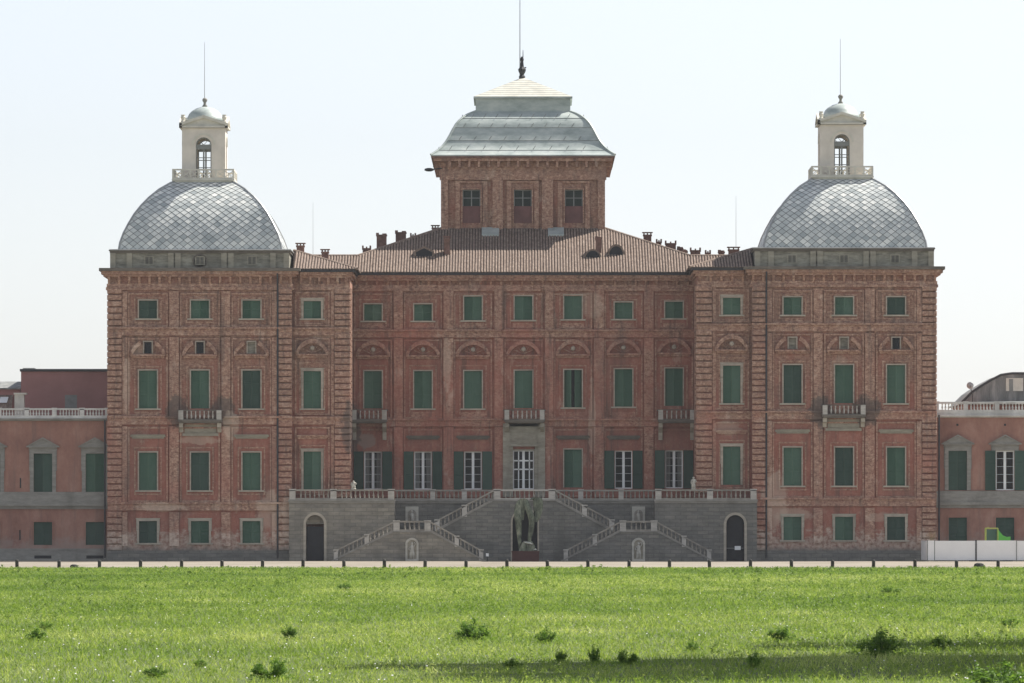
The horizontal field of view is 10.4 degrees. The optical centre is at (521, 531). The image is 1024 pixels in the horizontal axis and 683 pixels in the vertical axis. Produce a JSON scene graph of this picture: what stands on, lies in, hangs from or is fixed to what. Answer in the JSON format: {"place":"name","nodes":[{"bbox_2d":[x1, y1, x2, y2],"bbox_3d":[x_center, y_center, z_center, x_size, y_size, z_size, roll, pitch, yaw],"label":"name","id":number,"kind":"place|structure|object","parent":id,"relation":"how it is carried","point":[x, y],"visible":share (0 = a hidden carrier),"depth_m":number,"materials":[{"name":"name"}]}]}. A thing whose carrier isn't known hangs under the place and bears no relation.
{"place":"outdoors","nodes":[
{"label":"outdoors","id":0,"kind":"place"},
{"bbox_2d":[0,564,1023,682],"bbox_3d":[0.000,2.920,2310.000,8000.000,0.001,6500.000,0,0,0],"label":"ground","id":1,"kind":"structure","parent":0,"point":[474,672],"depth_m":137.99,"materials":[{"name":"plant"}]},
{"bbox_2d":[23,626,51,640],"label":"weed","id":2,"kind":"object","parent":1,"relation":"on","point":[35,633],"visible":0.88,"depth_m":148.91,"materials":[{"name":"green plant"}]},
{"bbox_2d":[37,621,55,629],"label":"weed","id":3,"kind":"object","parent":1,"relation":"on","point":[44,627],"visible":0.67,"depth_m":165.64,"materials":[{"name":"green plant"}]},
{"bbox_2d":[137,663,176,677],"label":"weed","id":4,"kind":"object","parent":1,"relation":"on","point":[157,674],"visible":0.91,"depth_m":111.22,"materials":[{"name":"green plant"}]},
{"bbox_2d":[187,657,207,666],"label":"weed","id":5,"kind":"object","parent":1,"relation":"on","point":[200,662],"visible":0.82,"depth_m":120.26,"materials":[{"name":"green plant"}]},
{"bbox_2d":[247,658,297,679],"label":"weed","id":6,"kind":"object","parent":1,"relation":"on","point":[258,670],"visible":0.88,"depth_m":109.66,"materials":[{"name":"green plant"}]},
{"bbox_2d":[278,624,300,639],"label":"weed","id":7,"kind":"object","parent":1,"relation":"on","point":[289,631],"visible":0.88,"depth_m":150.28,"materials":[{"name":"green plant"}]},
{"bbox_2d":[337,583,350,589],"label":"weed","id":8,"kind":"object","parent":1,"relation":"on","point":[339,586],"visible":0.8,"depth_m":279.92,"materials":[{"name":"green plant"}]},
{"bbox_2d":[445,618,496,640],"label":"weed","id":9,"kind":"object","parent":1,"relation":"on","point":[468,630],"visible":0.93,"depth_m":148.87,"materials":[{"name":"green plant"}]},
{"bbox_2d":[498,657,525,667],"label":"weed","id":10,"kind":"object","parent":1,"relation":"on","point":[512,662],"visible":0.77,"depth_m":119.35,"materials":[{"name":"green plant"}]},
{"bbox_2d":[0,561,1023,567],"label":"gravel forecourt","id":11,"kind":"structure","parent":1,"relation":"on","point":[444,564],"depth_m":515.57,"materials":[{"name":"beige gravel"}]},
{"bbox_2d":[0,408,107,560],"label":"palace wing","id":12,"kind":"structure","parent":11,"relation":"on","point":[52,487],"depth_m":561.50,"materials":[{"name":"pink paint"}]},
{"bbox_2d":[0,449,4,491],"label":"window","id":13,"kind":"structure","parent":12,"relation":"in","point":[2,453],"depth_m":561.31,"materials":[{"name":"stone"}]},
{"bbox_2d":[0,382,20,414],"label":"house","id":14,"kind":"structure","parent":12,"relation":"on","point":[8,390],"depth_m":570.00,"materials":[{"name":"paint"}]},
{"bbox_2d":[14,393,27,414],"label":"chimney","id":15,"kind":"object","parent":12,"relation":"on","point":[19,400],"visible":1,"depth_m":565.00,"materials":[{"name":"stone"}]},
{"bbox_2d":[29,449,56,491],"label":"window","id":16,"kind":"structure","parent":12,"relation":"in","point":[42,464],"depth_m":561.59,"materials":[{"name":"stone"}]},
{"bbox_2d":[33,521,52,544],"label":"window","id":17,"kind":"structure","parent":12,"relation":"in","point":[42,530],"depth_m":561.59,"materials":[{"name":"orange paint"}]},
{"bbox_2d":[20,368,107,414],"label":"block","id":18,"kind":"structure","parent":12,"relation":"on","point":[64,388],"depth_m":569.00,"materials":[{"name":"paint"}]},
{"bbox_2d":[65,395,76,407],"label":"window","id":19,"kind":"structure","parent":18,"relation":"in","point":[70,400],"depth_m":568.90,"materials":[{"name":"grey paint"}]},
{"bbox_2d":[81,449,107,491],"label":"window","id":20,"kind":"structure","parent":12,"relation":"in","point":[92,462],"depth_m":561.59,"materials":[{"name":"wood"}]},
{"bbox_2d":[85,521,103,544],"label":"window","id":21,"kind":"structure","parent":12,"relation":"in","point":[94,530],"depth_m":561.59,"materials":[{"name":"green paint"}]},
{"bbox_2d":[99,23,944,560],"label":"palace","id":22,"kind":"structure","parent":11,"relation":"on","point":[521,315],"depth_m":561.00,"materials":[{"name":"brick"}]},
{"bbox_2d":[135,299,160,319],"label":"window","id":23,"kind":"structure","parent":22,"relation":"in","point":[147,308],"depth_m":560.08,"materials":[{"name":"wood"}]},
{"bbox_2d":[135,369,160,409],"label":"window","id":24,"kind":"structure","parent":22,"relation":"in","point":[147,378],"depth_m":560.08,"materials":[{"name":"stone"}]},
{"bbox_2d":[135,451,160,491],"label":"window","id":25,"kind":"structure","parent":22,"relation":"in","point":[147,460],"depth_m":560.08,"materials":[{"name":"stone"}]},
{"bbox_2d":[135,518,160,544],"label":"window","id":26,"kind":"structure","parent":22,"relation":"in","point":[147,529],"depth_m":560.08,"materials":[{"name":"stone"}]},
{"bbox_2d":[143,341,152,353],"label":"window","id":27,"kind":"structure","parent":22,"relation":"in","point":[148,344],"depth_m":560.36,"materials":[{"name":"stone"}]},
{"bbox_2d":[144,256,153,264],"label":"attic window","id":28,"kind":"structure","parent":22,"relation":"in","point":[148,260],"depth_m":560.49,"materials":[{"name":"glass"}]},
{"bbox_2d":[187,299,212,319],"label":"window","id":29,"kind":"structure","parent":22,"relation":"in","point":[199,308],"depth_m":560.08,"materials":[{"name":"stone"}]},
{"bbox_2d":[190,369,209,408],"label":"window","id":30,"kind":"structure","parent":22,"relation":"in","point":[199,378],"depth_m":560.08,"materials":[{"name":"stone"}]},
{"bbox_2d":[187,451,212,491],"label":"window","id":31,"kind":"structure","parent":22,"relation":"in","point":[199,460],"depth_m":560.08,"materials":[{"name":"stone"}]},
{"bbox_2d":[187,518,212,544],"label":"window","id":32,"kind":"structure","parent":22,"relation":"in","point":[199,529],"depth_m":560.08,"materials":[{"name":"stone"}]},
{"bbox_2d":[195,341,204,353],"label":"window","id":33,"kind":"structure","parent":22,"relation":"in","point":[200,344],"depth_m":560.36,"materials":[{"name":"glass"}]},
{"bbox_2d":[195,256,204,264],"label":"attic window","id":34,"kind":"structure","parent":22,"relation":"in","point":[199,260],"depth_m":560.49,"materials":[{"name":"glass"}]},
{"bbox_2d":[246,341,255,353],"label":"window","id":35,"kind":"structure","parent":22,"relation":"in","point":[250,345],"depth_m":560.22,"materials":[{"name":"glass"}]},
{"bbox_2d":[239,299,263,319],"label":"window","id":36,"kind":"structure","parent":22,"relation":"in","point":[252,308],"depth_m":560.08,"materials":[{"name":"stone"}]},
{"bbox_2d":[239,369,263,409],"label":"window","id":37,"kind":"structure","parent":22,"relation":"in","point":[251,388],"depth_m":560.08,"materials":[{"name":"stone"}]},
{"bbox_2d":[239,451,263,491],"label":"window","id":38,"kind":"structure","parent":22,"relation":"in","point":[251,461],"depth_m":560.08,"materials":[{"name":"stone"}]},
{"bbox_2d":[239,518,263,544],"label":"window","id":39,"kind":"structure","parent":22,"relation":"in","point":[251,529],"depth_m":560.08,"materials":[{"name":"stone"}]},
{"bbox_2d":[247,256,256,264],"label":"attic window","id":40,"kind":"structure","parent":22,"relation":"in","point":[251,260],"depth_m":560.49,"materials":[{"name":"glass"}]},
{"bbox_2d":[300,448,323,488],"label":"window","id":41,"kind":"structure","parent":22,"relation":"in","point":[312,459],"depth_m":561.18,"materials":[{"name":"stone"}]},
{"bbox_2d":[300,298,324,319],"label":"window","id":42,"kind":"structure","parent":22,"relation":"in","point":[311,308],"depth_m":561.18,"materials":[{"name":"stone"}]},
{"bbox_2d":[300,368,324,409],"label":"window","id":43,"kind":"structure","parent":22,"relation":"in","point":[312,379],"depth_m":561.18,"materials":[{"name":"stone"}]},
{"bbox_2d":[360,303,385,321],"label":"window","id":44,"kind":"structure","parent":22,"relation":"in","point":[372,312],"depth_m":571.13,"materials":[{"name":"wood"}]},
{"bbox_2d":[363,370,382,408],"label":"window","id":45,"kind":"structure","parent":22,"relation":"in","point":[372,379],"depth_m":571.13,"materials":[{"name":"wood"}]},
{"bbox_2d":[354,451,391,488],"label":"window","id":46,"kind":"structure","parent":22,"relation":"in","point":[361,459],"depth_m":570.85,"materials":[{"name":"white paint"}]},
{"bbox_2d":[410,303,435,321],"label":"window","id":47,"kind":"structure","parent":22,"relation":"in","point":[422,312],"depth_m":571.13,"materials":[{"name":"wood"}]},
{"bbox_2d":[410,370,435,409],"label":"window","id":48,"kind":"structure","parent":22,"relation":"in","point":[422,379],"depth_m":571.13,"materials":[{"name":"wood"}]},
{"bbox_2d":[404,451,441,489],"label":"window","id":49,"kind":"structure","parent":22,"relation":"in","point":[433,459],"depth_m":570.85,"materials":[{"name":"white paint"}]},
{"bbox_2d":[461,188,481,222],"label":"window","id":50,"kind":"structure","parent":22,"relation":"in","point":[472,197],"depth_m":581.26,"materials":[{"name":"wood"}]},
{"bbox_2d":[460,295,485,321],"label":"window","id":51,"kind":"structure","parent":22,"relation":"in","point":[472,304],"depth_m":571.13,"materials":[{"name":"wood"}]},
{"bbox_2d":[460,370,485,409],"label":"window","id":52,"kind":"structure","parent":22,"relation":"in","point":[472,379],"depth_m":571.13,"materials":[{"name":"wood"}]},
{"bbox_2d":[454,451,491,489],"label":"window","id":53,"kind":"structure","parent":22,"relation":"in","point":[459,456],"depth_m":570.85,"materials":[{"name":"white paint"}]},
{"bbox_2d":[513,188,532,222],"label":"window","id":54,"kind":"structure","parent":22,"relation":"in","point":[522,197],"depth_m":581.26,"materials":[{"name":"wood"}]},
{"bbox_2d":[511,295,535,320],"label":"window","id":55,"kind":"structure","parent":22,"relation":"in","point":[518,299],"depth_m":571.13,"materials":[{"name":"wood"}]},
{"bbox_2d":[514,369,532,407],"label":"window","id":56,"kind":"structure","parent":22,"relation":"in","point":[518,373],"depth_m":571.13,"materials":[{"name":"wood"}]},
{"bbox_2d":[513,449,534,488],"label":"window","id":57,"kind":"structure","parent":22,"relation":"in","point":[523,479],"depth_m":571.13,"materials":[{"name":"wood"}]},
{"bbox_2d":[560,294,585,320],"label":"window","id":58,"kind":"structure","parent":22,"relation":"in","point":[572,305],"depth_m":571.13,"materials":[{"name":"wood"}]},
{"bbox_2d":[560,369,585,408],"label":"window","id":59,"kind":"structure","parent":22,"relation":"in","point":[566,372],"depth_m":571.13,"materials":[{"name":"wood"}]},
{"bbox_2d":[563,448,582,486],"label":"window","id":60,"kind":"structure","parent":22,"relation":"in","point":[572,457],"depth_m":571.13,"materials":[{"name":"wood"}]},
{"bbox_2d":[564,188,583,222],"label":"window","id":61,"kind":"structure","parent":22,"relation":"in","point":[573,197],"depth_m":581.26,"materials":[{"name":"wood"}]},
{"bbox_2d":[611,301,635,319],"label":"window","id":62,"kind":"structure","parent":22,"relation":"in","point":[618,307],"depth_m":571.13,"materials":[{"name":"wood"}]},
{"bbox_2d":[611,368,635,407],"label":"window","id":63,"kind":"structure","parent":22,"relation":"in","point":[618,372],"depth_m":571.13,"materials":[{"name":"wood"}]},
{"bbox_2d":[604,450,642,488],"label":"window","id":64,"kind":"structure","parent":22,"relation":"in","point":[610,473],"depth_m":570.85,"materials":[{"name":"white paint"}]},
{"bbox_2d":[661,300,686,319],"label":"window","id":65,"kind":"structure","parent":22,"relation":"in","point":[673,309],"depth_m":571.13,"materials":[{"name":"wood"}]},
{"bbox_2d":[664,367,683,405],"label":"window","id":66,"kind":"structure","parent":22,"relation":"in","point":[673,378],"depth_m":571.13,"materials":[{"name":"wood"}]},
{"bbox_2d":[655,450,692,487],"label":"window","id":67,"kind":"structure","parent":22,"relation":"in","point":[684,465],"depth_m":570.85,"materials":[{"name":"white paint"}]},
{"bbox_2d":[719,295,743,315],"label":"window","id":68,"kind":"structure","parent":22,"relation":"in","point":[731,305],"depth_m":561.18,"materials":[{"name":"wood"}]},
{"bbox_2d":[719,362,743,404],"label":"window","id":69,"kind":"structure","parent":22,"relation":"in","point":[731,373],"depth_m":561.18,"materials":[{"name":"wood"}]},
{"bbox_2d":[720,443,743,484],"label":"window","id":70,"kind":"structure","parent":22,"relation":"in","point":[731,458],"depth_m":561.18,"materials":[{"name":"stone"}]},
{"bbox_2d":[787,254,796,262],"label":"attic window","id":71,"kind":"structure","parent":22,"relation":"in","point":[791,258],"depth_m":560.49,"materials":[{"name":"stone"}]},
{"bbox_2d":[780,296,804,315],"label":"window","id":72,"kind":"structure","parent":22,"relation":"in","point":[791,305],"depth_m":560.08,"materials":[{"name":"stone"}]},
{"bbox_2d":[780,364,804,404],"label":"window","id":73,"kind":"structure","parent":22,"relation":"in","point":[792,374],"depth_m":560.08,"materials":[{"name":"stone"}]},
{"bbox_2d":[780,446,804,486],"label":"window","id":74,"kind":"structure","parent":22,"relation":"in","point":[792,458],"depth_m":560.08,"materials":[{"name":"stone"}]},
{"bbox_2d":[780,514,804,541],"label":"window","id":75,"kind":"structure","parent":22,"relation":"in","point":[792,525],"depth_m":560.08,"materials":[{"name":"stone"}]},
{"bbox_2d":[788,337,797,348],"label":"window","id":76,"kind":"structure","parent":22,"relation":"in","point":[792,341],"depth_m":560.22,"materials":[{"name":"glass"}]},
{"bbox_2d":[831,296,856,315],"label":"window","id":77,"kind":"structure","parent":22,"relation":"in","point":[843,305],"depth_m":560.08,"materials":[{"name":"stone"}]},
{"bbox_2d":[834,364,853,402],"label":"window","id":78,"kind":"structure","parent":22,"relation":"in","point":[843,373],"depth_m":560.08,"materials":[{"name":"stone"}]},
{"bbox_2d":[831,446,856,486],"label":"window","id":79,"kind":"structure","parent":22,"relation":"in","point":[843,457],"depth_m":560.08,"materials":[{"name":"stone"}]},
{"bbox_2d":[831,514,856,541],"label":"window","id":80,"kind":"structure","parent":22,"relation":"in","point":[843,525],"depth_m":560.08,"materials":[{"name":"stone"}]},
{"bbox_2d":[839,337,848,348],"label":"window","id":81,"kind":"structure","parent":22,"relation":"in","point":[843,341],"depth_m":560.22,"materials":[{"name":"glass"}]},
{"bbox_2d":[839,254,848,262],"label":"attic window","id":82,"kind":"structure","parent":22,"relation":"in","point":[843,258],"depth_m":560.49,"materials":[{"name":"stone"}]},
{"bbox_2d":[890,254,899,262],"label":"attic window","id":83,"kind":"structure","parent":22,"relation":"in","point":[894,258],"depth_m":560.49,"materials":[{"name":"stone"}]},
{"bbox_2d":[883,296,908,315],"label":"window","id":84,"kind":"structure","parent":22,"relation":"in","point":[895,305],"depth_m":560.08,"materials":[{"name":"stone"}]},
{"bbox_2d":[883,364,908,404],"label":"window","id":85,"kind":"structure","parent":22,"relation":"in","point":[895,373],"depth_m":560.08,"materials":[{"name":"stone"}]},
{"bbox_2d":[883,446,908,486],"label":"window","id":86,"kind":"structure","parent":22,"relation":"in","point":[895,457],"depth_m":560.08,"materials":[{"name":"stone"}]},
{"bbox_2d":[883,514,908,541],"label":"window","id":87,"kind":"structure","parent":22,"relation":"in","point":[895,525],"depth_m":560.08,"materials":[{"name":"stone"}]},
{"bbox_2d":[891,337,900,348],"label":"window","id":88,"kind":"structure","parent":22,"relation":"in","point":[894,340],"depth_m":560.36,"materials":[{"name":"stone"}]},
{"bbox_2d":[288,489,757,560],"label":"terrace staircase","id":89,"kind":"structure","parent":11,"relation":"on","point":[568,528],"depth_m":559.00,"materials":[{"name":"stone"}]},
{"bbox_2d":[512,551,538,560],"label":"plinth","id":90,"kind":"structure","parent":11,"relation":"on","point":[525,555],"depth_m":551.00,"materials":[{"name":"stone"}]},
{"bbox_2d":[514,497,542,550],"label":"sculpture","id":91,"kind":"object","parent":90,"relation":"on","point":[521,506],"visible":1,"depth_m":551.84,"materials":[{"name":"grey stone"}]},
{"bbox_2d":[921,540,1023,560],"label":"hoarding","id":92,"kind":"object","parent":11,"relation":"on","point":[975,550],"visible":0.99,"depth_m":551.98,"materials":[{"name":"grey paint"}]},
{"bbox_2d":[936,401,1023,560],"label":"palace wing","id":93,"kind":"structure","parent":11,"relation":"on","point":[975,502],"depth_m":561.50,"materials":[{"name":"pink paint"}]},
{"bbox_2d":[943,446,971,489],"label":"window","id":94,"kind":"structure","parent":93,"relation":"in","point":[957,461],"depth_m":561.59,"materials":[{"name":"stone"}]},
{"bbox_2d":[947,516,967,540],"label":"window","id":95,"kind":"structure","parent":93,"relation":"in","point":[957,526],"depth_m":561.59,"materials":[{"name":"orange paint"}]},
{"bbox_2d":[950,372,1023,488],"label":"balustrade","id":96,"kind":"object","parent":93,"relation":"on","point":[1006,387],"depth_m":572.00,"materials":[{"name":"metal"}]},
{"bbox_2d":[985,446,1023,489],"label":"window","id":97,"kind":"structure","parent":93,"relation":"in","point":[991,458],"depth_m":561.31,"materials":[{"name":"wood"}]},
{"bbox_2d":[995,516,1014,540],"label":"window","id":98,"kind":"structure","parent":93,"relation":"in","point":[1006,524],"depth_m":561.59,"materials":[{"name":"orange paint"}]},
{"bbox_2d":[985,527,1010,540],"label":"playground slide","id":99,"kind":"object","parent":11,"relation":"on","point":[993,534],"visible":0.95,"depth_m":556.00,"materials":[{"name":"green plastic"}]},
{"bbox_2d":[4,594,1022,680],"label":"daisies","id":100,"kind":"object","parent":1,"relation":"on","point":[438,638],"visible":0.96,"depth_m":137.21,"materials":[{"name":"white plant"}]},
{"bbox_2d":[532,625,561,642],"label":"weed","id":101,"kind":"object","parent":1,"relation":"on","point":[544,636],"visible":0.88,"depth_m":146.26,"materials":[{"name":"green plant"}]},
{"bbox_2d":[554,650,570,661],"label":"weed","id":102,"kind":"object","parent":1,"relation":"on","point":[560,656],"visible":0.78,"depth_m":124.88,"materials":[{"name":"green plant"}]},
{"bbox_2d":[584,641,603,663],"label":"weed","id":103,"kind":"object","parent":1,"relation":"on","point":[593,656],"visible":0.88,"depth_m":122.98,"materials":[{"name":"green plant"}]},
{"bbox_2d":[611,649,641,664],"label":"weed","id":104,"kind":"object","parent":1,"relation":"on","point":[633,658],"visible":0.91,"depth_m":122.03,"materials":[{"name":"green plant"}]},
{"bbox_2d":[684,638,700,651],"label":"weed","id":105,"kind":"object","parent":1,"relation":"on","point":[690,645],"visible":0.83,"depth_m":135.29,"materials":[{"name":"green plant"}]},
{"bbox_2d":[740,651,768,667],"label":"weed","id":106,"kind":"object","parent":1,"relation":"on","point":[750,660],"visible":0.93,"depth_m":119.36,"materials":[{"name":"green plant"}]},
{"bbox_2d":[761,624,799,640],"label":"weed","id":107,"kind":"object","parent":1,"relation":"on","point":[783,633],"visible":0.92,"depth_m":148.90,"materials":[{"name":"green plant"}]},
{"bbox_2d":[845,626,913,656],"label":"weed","id":108,"kind":"object","parent":1,"relation":"on","point":[877,641],"visible":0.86,"depth_m":130.83,"materials":[{"name":"green plant"}]},
{"bbox_2d":[881,587,901,593],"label":"weed","id":109,"kind":"object","parent":1,"relation":"on","point":[888,590],"visible":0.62,"depth_m":261.85,"materials":[{"name":"green plant"}]},
{"bbox_2d":[922,635,954,649],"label":"weed","id":110,"kind":"object","parent":1,"relation":"on","point":[936,642],"visible":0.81,"depth_m":137.58,"materials":[{"name":"green plant"}]},
{"bbox_2d":[962,656,1023,682],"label":"weed","id":111,"kind":"object","parent":1,"relation":"on","point":[981,677],"visible":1,"depth_m":98.31,"materials":[{"name":"green plant"}]},
{"bbox_2d":[993,618,1022,627],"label":"weed","id":112,"kind":"object","parent":1,"relation":"on","point":[1005,622],"visible":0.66,"depth_m":169.12,"materials":[{"name":"green plant"}]},
{"bbox_2d":[0,0,1023,409],"label":"sky","id":113,"kind":"structure","parent":0,"point":[337,111],"materials":[{"name":"white"}]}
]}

